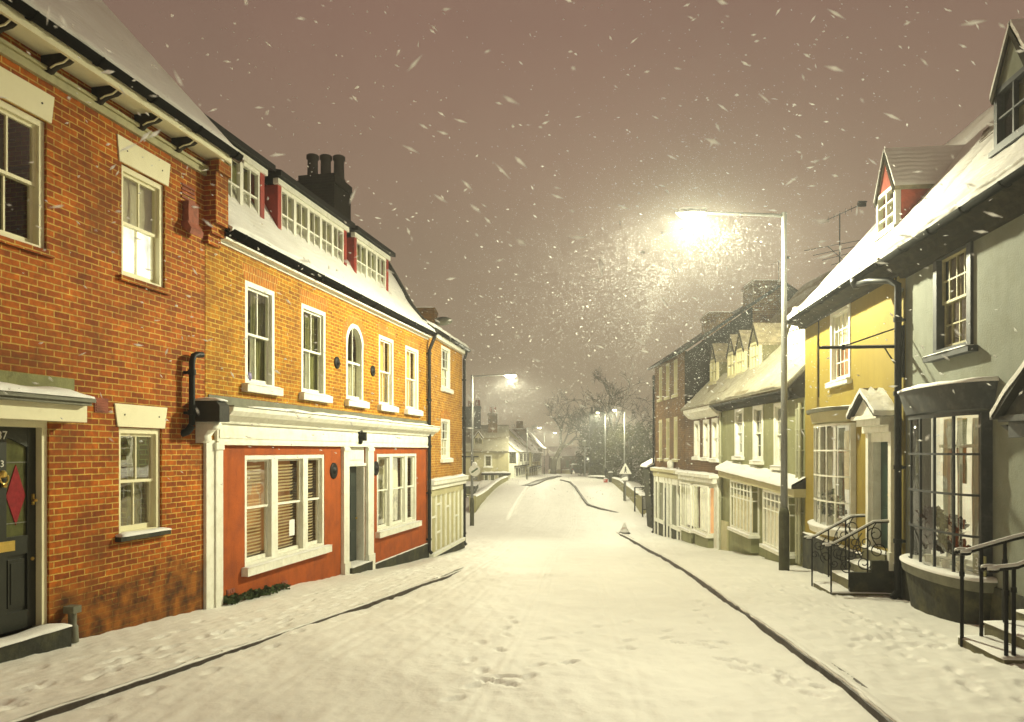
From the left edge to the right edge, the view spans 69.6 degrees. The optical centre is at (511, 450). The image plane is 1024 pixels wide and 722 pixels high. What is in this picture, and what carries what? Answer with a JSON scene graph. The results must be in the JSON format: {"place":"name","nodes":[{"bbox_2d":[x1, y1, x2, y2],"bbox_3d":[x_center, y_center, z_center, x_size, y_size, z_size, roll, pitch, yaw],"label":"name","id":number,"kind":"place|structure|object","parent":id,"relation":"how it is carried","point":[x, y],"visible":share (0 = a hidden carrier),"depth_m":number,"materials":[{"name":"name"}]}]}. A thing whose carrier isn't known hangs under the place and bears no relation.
{"place":"outdoors","nodes":[
{"label":"outdoors","id":0,"kind":"place"},
{"bbox_2d":[0,566,462,721],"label":"pavement","id":1,"kind":"structure","parent":0,"point":[30,684],"depth_m":8.64,"materials":[{"name":"white snow"}]},
{"bbox_2d":[223,583,290,604],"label":"weeds","id":2,"kind":"object","parent":1,"relation":"on","point":[235,598],"visible":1,"depth_m":12.24,"materials":[{"name":"green plant"}]},
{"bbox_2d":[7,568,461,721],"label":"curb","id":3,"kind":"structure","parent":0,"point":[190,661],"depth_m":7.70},
{"bbox_2d":[36,471,878,721],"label":"road","id":4,"kind":"structure","parent":0,"point":[575,613],"depth_m":8.02,"materials":[{"name":"white snow"}]},
{"bbox_2d":[521,476,557,485],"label":"kerb","id":5,"kind":"structure","parent":4,"relation":"on","point":[539,481],"depth_m":67.53,"materials":[{"name":"stone"}]},
{"bbox_2d":[582,440,589,476],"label":"crossing signal","id":6,"kind":"object","parent":4,"relation":"on","point":[585,459],"visible":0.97,"depth_m":83.97,"materials":[{"name":"black paint"}]},
{"bbox_2d":[619,522,629,533],"bbox_3d":[5.189,3.561,34.000,0.480,0.520,0.480,0,0,0],"label":"traffic cone","id":7,"kind":"object","parent":4,"relation":"on","point":[624,530],"visible":1,"depth_m":33.88,"materials":[{"name":"rubber"}]},
{"bbox_2d":[474,486,528,519],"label":"pavement","id":8,"kind":"structure","parent":0,"point":[501,503],"depth_m":50.01,"materials":[{"name":"white snow"}]},
{"bbox_2d":[0,0,1023,559],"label":"falling snow","id":9,"kind":"structure","parent":0,"point":[520,242],"depth_m":9.16,"materials":[{"name":"white snow"}]},
{"bbox_2d":[466,456,647,503],"bbox_3d":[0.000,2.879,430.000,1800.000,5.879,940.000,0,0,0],"label":"ground","id":10,"kind":"structure","parent":0,"point":[483,483],"depth_m":74.12,"materials":[{"name":"white snow"}]},
{"bbox_2d":[0,0,244,662],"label":"brick house","id":11,"kind":"structure","parent":10,"relation":"on","point":[101,532],"depth_m":9.04,"materials":[{"name":"orange brick"}]},
{"bbox_2d":[0,426,37,634],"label":"door","id":12,"kind":"structure","parent":11,"relation":"in","point":[18,500],"depth_m":8.04,"materials":[{"name":"black wood"}]},
{"bbox_2d":[0,66,54,258],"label":"window","id":13,"kind":"structure","parent":11,"relation":"in","point":[16,90],"depth_m":8.13,"materials":[{"name":"beige paint"}]},
{"bbox_2d":[114,403,171,541],"bbox_3d":[-5.033,0.275,9.783,0.461,1.750,0.995,0,0,12],"label":"window","id":14,"kind":"structure","parent":11,"relation":"in","point":[126,415],"depth_m":9.95,"materials":[{"name":"beige paint"}]},
{"bbox_2d":[116,134,170,295],"bbox_3d":[-4.965,-3.090,9.825,0.228,1.840,1.015,0,0,12],"label":"window","id":15,"kind":"structure","parent":11,"relation":"in","point":[137,255],"depth_m":9.91,"materials":[{"name":"beige paint"}]},
{"bbox_2d":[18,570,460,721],"bbox_3d":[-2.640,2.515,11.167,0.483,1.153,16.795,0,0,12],"label":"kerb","id":16,"kind":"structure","parent":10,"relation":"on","point":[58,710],"depth_m":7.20,"materials":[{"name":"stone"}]},
{"bbox_2d":[195,113,440,608],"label":"shop house","id":17,"kind":"structure","parent":10,"relation":"on","point":[356,499],"depth_m":14.57,"materials":[{"name":"orange brick"}]},
{"bbox_2d":[241,262,282,395],"bbox_3d":[-4.357,-2.035,12.637,0.346,2.110,1.187,0,0,12],"label":"window","id":18,"kind":"structure","parent":17,"relation":"in","point":[261,335],"depth_m":12.83,"materials":[{"name":"white paint"}]},
{"bbox_2d":[241,454,331,576],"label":"window","id":19,"kind":"structure","parent":17,"relation":"in","point":[269,525],"depth_m":13.82,"materials":[{"name":"white paint"}]},
{"bbox_2d":[299,288,332,402],"bbox_3d":[-3.959,-2.035,14.558,0.345,2.110,1.267,0,0,11],"label":"window","id":20,"kind":"structure","parent":17,"relation":"in","point":[314,389],"depth_m":14.77,"materials":[{"name":"white paint"}]},
{"bbox_2d":[350,466,357,561],"bbox_3d":[-3.690,1.445,16.577,0.110,2.210,0.910,0,0,12],"label":"door","id":21,"kind":"structure","parent":17,"relation":"in","point":[353,517],"depth_m":16.81,"materials":[{"name":"grey wood"}]},
{"bbox_2d":[342,314,369,408],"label":"window","id":22,"kind":"structure","parent":17,"relation":"in","point":[354,387],"depth_m":16.66,"materials":[{"name":"white paint"}]},
{"bbox_2d":[377,323,398,412],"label":"window","id":23,"kind":"structure","parent":17,"relation":"in","point":[387,406],"depth_m":18.65,"materials":[{"name":"white paint"}]},
{"bbox_2d":[375,453,421,537],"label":"window","id":24,"kind":"structure","parent":17,"relation":"in","point":[387,477],"depth_m":19.25,"materials":[{"name":"white paint"}]},
{"bbox_2d":[404,335,423,415],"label":"window","id":25,"kind":"structure","parent":17,"relation":"in","point":[410,342],"depth_m":20.45,"materials":[{"name":"white paint"}]},
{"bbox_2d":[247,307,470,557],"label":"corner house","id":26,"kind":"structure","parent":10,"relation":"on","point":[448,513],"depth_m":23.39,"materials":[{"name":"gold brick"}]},
{"bbox_2d":[440,418,452,462],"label":"window","id":27,"kind":"structure","parent":26,"relation":"in","point":[445,443],"depth_m":24.05,"materials":[{"name":"white paint"}]},
{"bbox_2d":[441,345,453,393],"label":"window","id":28,"kind":"structure","parent":26,"relation":"in","point":[444,388],"depth_m":23.90,"materials":[{"name":"white paint"}]},
{"bbox_2d":[466,481,479,495],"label":"wall","id":29,"kind":"structure","parent":10,"relation":"on","point":[468,487],"depth_m":58.00,"materials":[{"name":"stone"}]},
{"bbox_2d":[462,400,510,480],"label":"inn","id":30,"kind":"structure","parent":10,"relation":"on","point":[493,459],"depth_m":76.22,"materials":[{"name":"white paint"}]},
{"bbox_2d":[483,455,492,467],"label":"window","id":31,"kind":"structure","parent":30,"relation":"in","point":[488,458],"depth_m":75.98,"materials":[{"name":"white paint"}]},
{"bbox_2d":[508,452,517,462],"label":"hanging sign","id":32,"kind":"object","parent":30,"relation":"attached to","point":[512,456],"visible":1,"depth_m":72.97,"materials":[{"name":"white paint"}]},
{"bbox_2d":[469,476,507,512],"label":"bridge parapet","id":33,"kind":"structure","parent":10,"relation":"on","point":[480,496],"depth_m":54.12,"materials":[{"name":"stone"}]},
{"bbox_2d":[470,373,516,525],"bbox_3d":[-0.970,0.083,39.000,2.527,8.457,0.246,0,0,0],"label":"street lamp","id":34,"kind":"object","parent":10,"relation":"on","point":[510,375],"visible":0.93,"depth_m":38.94,"materials":[{"name":"metal"}]},
{"bbox_2d":[469,462,479,479],"bbox_3d":[-1.964,1.065,38.690,0.600,0.958,0.220,0,0,0],"label":"road sign","id":35,"kind":"object","parent":34,"relation":"attached to","point":[475,471],"visible":0.99,"depth_m":38.60,"materials":[{"name":"white metal"}]},
{"bbox_2d":[509,421,526,442],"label":"house","id":36,"kind":"structure","parent":10,"relation":"on","point":[522,433],"depth_m":92.00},
{"bbox_2d":[509,435,531,477],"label":"cottage","id":37,"kind":"structure","parent":10,"relation":"on","point":[517,469],"depth_m":80.21,"materials":[{"name":"white paint"}]},
{"bbox_2d":[509,429,542,475],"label":"cottage","id":38,"kind":"structure","parent":10,"relation":"on","point":[533,456],"depth_m":91.69,"materials":[{"name":"paint"}]},
{"bbox_2d":[526,427,541,479],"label":"street lamp","id":39,"kind":"object","parent":10,"relation":"on","point":[526,458],"visible":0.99,"depth_m":73.98,"materials":[{"name":"metal"}]},
{"bbox_2d":[523,427,546,474],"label":"cottage","id":40,"kind":"structure","parent":10,"relation":"on","point":[537,442],"depth_m":104.30,"materials":[{"name":"white paint"}]},
{"bbox_2d":[544,432,555,473],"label":"street lamp","id":41,"kind":"object","parent":10,"relation":"on","point":[544,453],"visible":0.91,"depth_m":111.97,"materials":[{"name":"metal"}]},
{"bbox_2d":[548,469,573,473],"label":"garden wall","id":42,"kind":"structure","parent":10,"relation":"on","point":[564,471],"depth_m":126.00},
{"bbox_2d":[543,386,590,473],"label":"bare tree","id":43,"kind":"object","parent":10,"relation":"on","point":[554,461],"visible":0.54,"depth_m":117.87,"materials":[{"name":"brown plant"}]},
{"bbox_2d":[547,447,588,472],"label":"end house","id":44,"kind":"structure","parent":10,"relation":"on","point":[565,463],"depth_m":132.00,"materials":[{"name":"beige brick"}]},
{"bbox_2d":[575,428,588,475],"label":"ivy tree","id":45,"kind":"object","parent":10,"relation":"on","point":[582,450],"visible":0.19,"depth_m":91.80,"materials":[{"name":"green plant"}]},
{"bbox_2d":[556,405,617,442],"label":"bare tree","id":46,"kind":"object","parent":10,"relation":"on","point":[576,421],"visible":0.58,"depth_m":102.81,"materials":[{"name":"brown plant"}]},
{"bbox_2d":[560,479,617,512],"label":"kerb","id":47,"kind":"structure","parent":10,"relation":"on","point":[584,499],"depth_m":52.21,"materials":[{"name":"stone"}]},
{"bbox_2d":[588,475,607,478],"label":"wall","id":48,"kind":"structure","parent":10,"relation":"on","point":[597,476],"depth_m":75.09,"materials":[{"name":"stone"}]},
{"bbox_2d":[596,411,605,475],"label":"street lamp","id":49,"kind":"object","parent":10,"relation":"on","point":[597,412],"visible":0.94,"depth_m":70.95,"materials":[{"name":"metal"}]},
{"bbox_2d":[560,359,650,475],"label":"bare tree","id":50,"kind":"object","parent":10,"relation":"on","point":[609,408],"visible":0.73,"depth_m":85.02,"materials":[{"name":"brown plant"}]},
{"bbox_2d":[586,424,625,475],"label":"ivy tree","id":51,"kind":"object","parent":10,"relation":"on","point":[599,452],"visible":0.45,"depth_m":81.79,"materials":[{"name":"green plant"}]},
{"bbox_2d":[602,421,649,483],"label":"ivy tree","id":52,"kind":"object","parent":10,"relation":"on","point":[633,438],"visible":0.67,"depth_m":72.50,"materials":[{"name":"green plant"}]},
{"bbox_2d":[612,477,645,513],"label":"bridge parapet","id":53,"kind":"structure","parent":10,"relation":"on","point":[617,482],"depth_m":52.08,"materials":[{"name":"stone"}]},
{"bbox_2d":[631,385,651,429],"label":"bare tree","id":54,"kind":"object","parent":10,"relation":"on","point":[642,409],"visible":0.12,"depth_m":88.61,"materials":[{"name":"brown plant"}]},
{"bbox_2d":[639,468,644,492],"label":"ivy tree","id":55,"kind":"object","parent":10,"relation":"on","point":[641,483],"visible":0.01,"depth_m":58.09,"materials":[{"name":"green plant"}]},
{"bbox_2d":[637,422,651,477],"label":"ivy tree","id":56,"kind":"object","parent":10,"relation":"on","point":[644,441],"visible":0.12,"depth_m":67.95,"materials":[{"name":"green plant"}]},
{"bbox_2d":[642,495,646,516],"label":"railing gate","id":57,"kind":"structure","parent":10,"relation":"on","point":[643,503],"depth_m":44.47,"materials":[{"name":"black metal"}]},
{"bbox_2d":[640,459,651,527],"bbox_3d":[7.332,2.407,37.815,1.166,4.586,1.970,0,0,0],"label":"lean to shed","id":58,"kind":"object","parent":10,"relation":"on","point":[646,466],"visible":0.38,"depth_m":37.68,"materials":[{"name":"stone"}]},
{"bbox_2d":[647,280,797,539],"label":"tall brick house","id":59,"kind":"structure","parent":10,"relation":"on","point":[665,520],"depth_m":29.58,"materials":[{"name":"brown brick"}]},
{"bbox_2d":[656,420,661,460],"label":"window","id":60,"kind":"structure","parent":59,"relation":"in","point":[660,427],"depth_m":33.18,"materials":[{"name":"white glass"}]},
{"bbox_2d":[657,367,661,401],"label":"window","id":61,"kind":"structure","parent":59,"relation":"in","point":[660,369],"depth_m":33.18,"materials":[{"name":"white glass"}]},
{"bbox_2d":[664,418,669,461],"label":"window","id":62,"kind":"structure","parent":59,"relation":"in","point":[667,459],"depth_m":31.81,"materials":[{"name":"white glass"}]},
{"bbox_2d":[664,363,669,399],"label":"window","id":63,"kind":"structure","parent":59,"relation":"in","point":[667,397],"depth_m":31.81,"materials":[{"name":"white glass"}]},
{"bbox_2d":[671,417,677,461],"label":"window","id":64,"kind":"structure","parent":59,"relation":"in","point":[675,418],"depth_m":30.42,"materials":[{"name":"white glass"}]},
{"bbox_2d":[671,359,677,397],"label":"window","id":65,"kind":"structure","parent":59,"relation":"in","point":[675,361],"depth_m":30.41,"materials":[{"name":"white glass"}]},
{"bbox_2d":[771,256,789,279],"bbox_3d":[10.624,-7.133,29.137,0.720,1.065,0.150,0,0,29],"label":"tv aerial","id":66,"kind":"object","parent":59,"relation":"attached to","point":[778,266],"visible":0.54,"depth_m":29.19,"materials":[{"name":"black metal"}]},
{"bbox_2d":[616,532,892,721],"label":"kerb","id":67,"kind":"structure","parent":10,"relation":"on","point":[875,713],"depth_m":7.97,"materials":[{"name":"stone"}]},
{"bbox_2d":[675,268,834,549],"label":"brown brick house","id":68,"kind":"structure","parent":10,"relation":"on","point":[701,513],"depth_m":26.04,"materials":[{"name":"brown brick"}]},
{"bbox_2d":[678,482,698,543],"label":"bay window","id":69,"kind":"structure","parent":68,"relation":"in","point":[687,536],"depth_m":27.17,"materials":[{"name":"white paint"}]},
{"bbox_2d":[691,420,699,459],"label":"window","id":70,"kind":"structure","parent":68,"relation":"in","point":[696,456],"depth_m":27.14,"materials":[{"name":"white paint"}]},
{"bbox_2d":[691,484,713,547],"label":"bay window","id":71,"kind":"structure","parent":68,"relation":"in","point":[703,538],"depth_m":25.12,"materials":[{"name":"white paint"}]},
{"bbox_2d":[700,419,708,460],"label":"window","id":72,"kind":"structure","parent":68,"relation":"in","point":[705,422],"depth_m":25.94,"materials":[{"name":"white paint"}]},
{"bbox_2d":[709,418,718,461],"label":"window","id":73,"kind":"structure","parent":68,"relation":"in","point":[714,422],"depth_m":24.89,"materials":[{"name":"white paint"}]},
{"bbox_2d":[708,307,805,566],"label":"sage house","id":74,"kind":"structure","parent":10,"relation":"on","point":[750,526],"depth_m":20.56,"materials":[{"name":"white paint"}]},
{"bbox_2d":[731,408,744,459],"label":"window","id":75,"kind":"structure","parent":74,"relation":"in","point":[739,455],"depth_m":22.51,"materials":[{"name":"white paint"}]},
{"bbox_2d":[727,480,759,552],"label":"bay window","id":76,"kind":"structure","parent":74,"relation":"in","point":[743,536],"depth_m":21.14,"materials":[{"name":"white paint"}]},
{"bbox_2d":[749,404,763,464],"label":"window","id":77,"kind":"structure","parent":74,"relation":"in","point":[757,460],"depth_m":20.91,"materials":[{"name":"white paint"}]},
{"bbox_2d":[770,402,780,470],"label":"window","id":78,"kind":"structure","parent":74,"relation":"in","point":[777,463],"depth_m":19.35,"materials":[{"name":"white paint"}]},
{"bbox_2d":[759,489,795,564],"bbox_3d":[6.786,2.026,18.771,0.390,2.024,1.756,0,0,0],"label":"bay window","id":79,"kind":"structure","parent":74,"relation":"in","point":[771,545],"depth_m":19.03,"materials":[{"name":"white paint"}]},
{"bbox_2d":[804,201,866,264],"bbox_3d":[8.532,-5.587,19.425,1.503,1.848,0.867,0,0,0],"label":"tv aerial","id":80,"kind":"object","parent":74,"relation":"attached to","point":[861,203],"visible":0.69,"depth_m":19.45,"materials":[{"name":"black metal"}]},
{"bbox_2d":[787,104,993,599],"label":"yellow house","id":81,"kind":"structure","parent":10,"relation":"on","point":[866,475],"depth_m":13.77,"materials":[{"name":"paint"}]},
{"bbox_2d":[806,405,857,538],"bbox_3d":[7.222,0.401,15.148,2.110,2.597,2.307,0,0,0],"label":"bay window","id":82,"kind":"structure","parent":81,"relation":"in","point":[839,502],"depth_m":15.11,"materials":[{"name":"white paint"}]},
{"bbox_2d":[825,303,851,388],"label":"window","id":83,"kind":"structure","parent":81,"relation":"in","point":[841,318],"depth_m":15.27,"materials":[{"name":"white paint"}]},
{"bbox_2d":[817,325,904,377],"bbox_3d":[5.715,-1.626,12.072,1.362,0.851,0.060,0,0,6],"label":"sign bracket","id":84,"kind":"object","parent":81,"relation":"attached to","point":[844,346],"visible":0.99,"depth_m":12.03,"materials":[{"name":"black metal"}]},
{"bbox_2d":[881,442,887,548],"bbox_3d":[6.616,0.780,12.846,0.070,1.880,0.825,0,0,6],"label":"door","id":85,"kind":"structure","parent":81,"relation":"in","point":[884,445],"depth_m":13.05,"materials":[{"name":"wood"}]},
{"bbox_2d":[875,18,1023,624],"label":"bay house","id":86,"kind":"structure","parent":10,"relation":"on","point":[971,494],"depth_m":9.85,"materials":[{"name":"paint"}]},
{"bbox_2d":[897,376,998,624],"bbox_3d":[6.910,1.124,10.471,2.427,4.153,2.851,0,0,0],"label":"bay window","id":87,"kind":"structure","parent":86,"relation":"in","point":[960,512],"depth_m":10.23,"materials":[{"name":"paint"}]},
{"bbox_2d":[922,241,977,362],"bbox_3d":[6.224,-2.110,10.370,0.308,1.580,1.316,0,0,6],"label":"window","id":88,"kind":"structure","parent":86,"relation":"in","point":[954,270],"depth_m":10.55,"materials":[{"name":"paint"}]},
{"bbox_2d":[102,0,1023,455],"label":"sky","id":89,"kind":"structure","parent":0,"point":[776,59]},
{"bbox_2d":[569,463,581,473],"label":"parked car","id":90,"kind":"object","parent":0,"point":[572,468],"visible":0.61,"depth_m":108.00,"materials":[{"name":"paint"}]},
{"bbox_2d":[589,407,605,474],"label":"tree","id":91,"kind":"object","parent":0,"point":[600,422],"visible":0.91,"depth_m":84.00,"materials":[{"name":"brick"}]},
{"bbox_2d":[562,479,638,512],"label":"pavement","id":92,"kind":"structure","parent":0,"point":[605,500],"depth_m":55.07,"materials":[{"name":"white snow"}]},
{"bbox_2d":[608,471,612,481],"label":"gate post","id":93,"kind":"object","parent":92,"relation":"on","point":[610,473],"visible":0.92,"depth_m":66.34,"materials":[{"name":"stone"}]},
{"bbox_2d":[612,408,624,500],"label":"street lamp","id":94,"kind":"object","parent":92,"relation":"on","point":[613,409],"visible":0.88,"depth_m":51.95,"materials":[{"name":"metal"}]},
{"bbox_2d":[619,463,631,500],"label":"road sign","id":95,"kind":"object","parent":92,"relation":"on","point":[625,470],"visible":0.94,"depth_m":51.75,"materials":[{"name":"white metal"}]},
{"bbox_2d":[634,486,644,511],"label":"guard rail","id":96,"kind":"object","parent":92,"relation":"on","point":[635,487],"visible":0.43,"depth_m":47.47,"materials":[{"name":"black metal"}]},
{"bbox_2d":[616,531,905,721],"bbox_3d":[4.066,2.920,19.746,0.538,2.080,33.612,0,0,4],"label":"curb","id":97,"kind":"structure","parent":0,"point":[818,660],"depth_m":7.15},
{"bbox_2d":[632,536,1023,721],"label":"pavement","id":98,"kind":"structure","parent":0,"point":[905,660],"depth_m":8.57,"materials":[{"name":"white snow"}]},
{"bbox_2d":[675,206,789,570],"bbox_3d":[4.933,-1.177,16.500,2.565,8.585,0.250,0,0,0],"label":"street lamp","id":99,"kind":"object","parent":98,"relation":"on","point":[784,540],"visible":0.92,"depth_m":16.45,"materials":[{"name":"metal"}]},
{"bbox_2d":[813,545,892,595],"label":"door steps","id":100,"kind":"structure","parent":98,"relation":"on","point":[877,580],"depth_m":12.35,"materials":[{"name":"stone"}]},
{"bbox_2d":[804,514,864,585],"bbox_3d":[5.881,1.870,13.434,1.076,1.454,0.077,0,0,5],"label":"handrail","id":101,"kind":"object","parent":100,"relation":"on","point":[810,537],"visible":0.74,"depth_m":13.42,"materials":[{"name":"black metal"}]},
{"bbox_2d":[822,519,888,594],"bbox_3d":[5.770,1.840,12.374,1.076,1.394,0.077,0,0,5],"label":"handrail","id":102,"kind":"object","parent":100,"relation":"on","point":[830,544],"visible":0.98,"depth_m":12.36,"materials":[{"name":"black metal"}]},
{"bbox_2d":[957,609,1023,663],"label":"door steps","id":103,"kind":"structure","parent":98,"relation":"on","point":[989,643],"depth_m":7.74,"materials":[{"name":"stone"}]},
{"bbox_2d":[954,532,1023,646],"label":"handrail","id":104,"kind":"object","parent":103,"relation":"on","point":[980,548],"visible":0.95,"depth_m":8.00,"materials":[{"name":"black metal"}]},
{"bbox_2d":[980,560,1023,655],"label":"handrail","id":105,"kind":"object","parent":103,"relation":"on","point":[994,568],"visible":0.98,"depth_m":7.27,"materials":[{"name":"black metal"}]}
]}

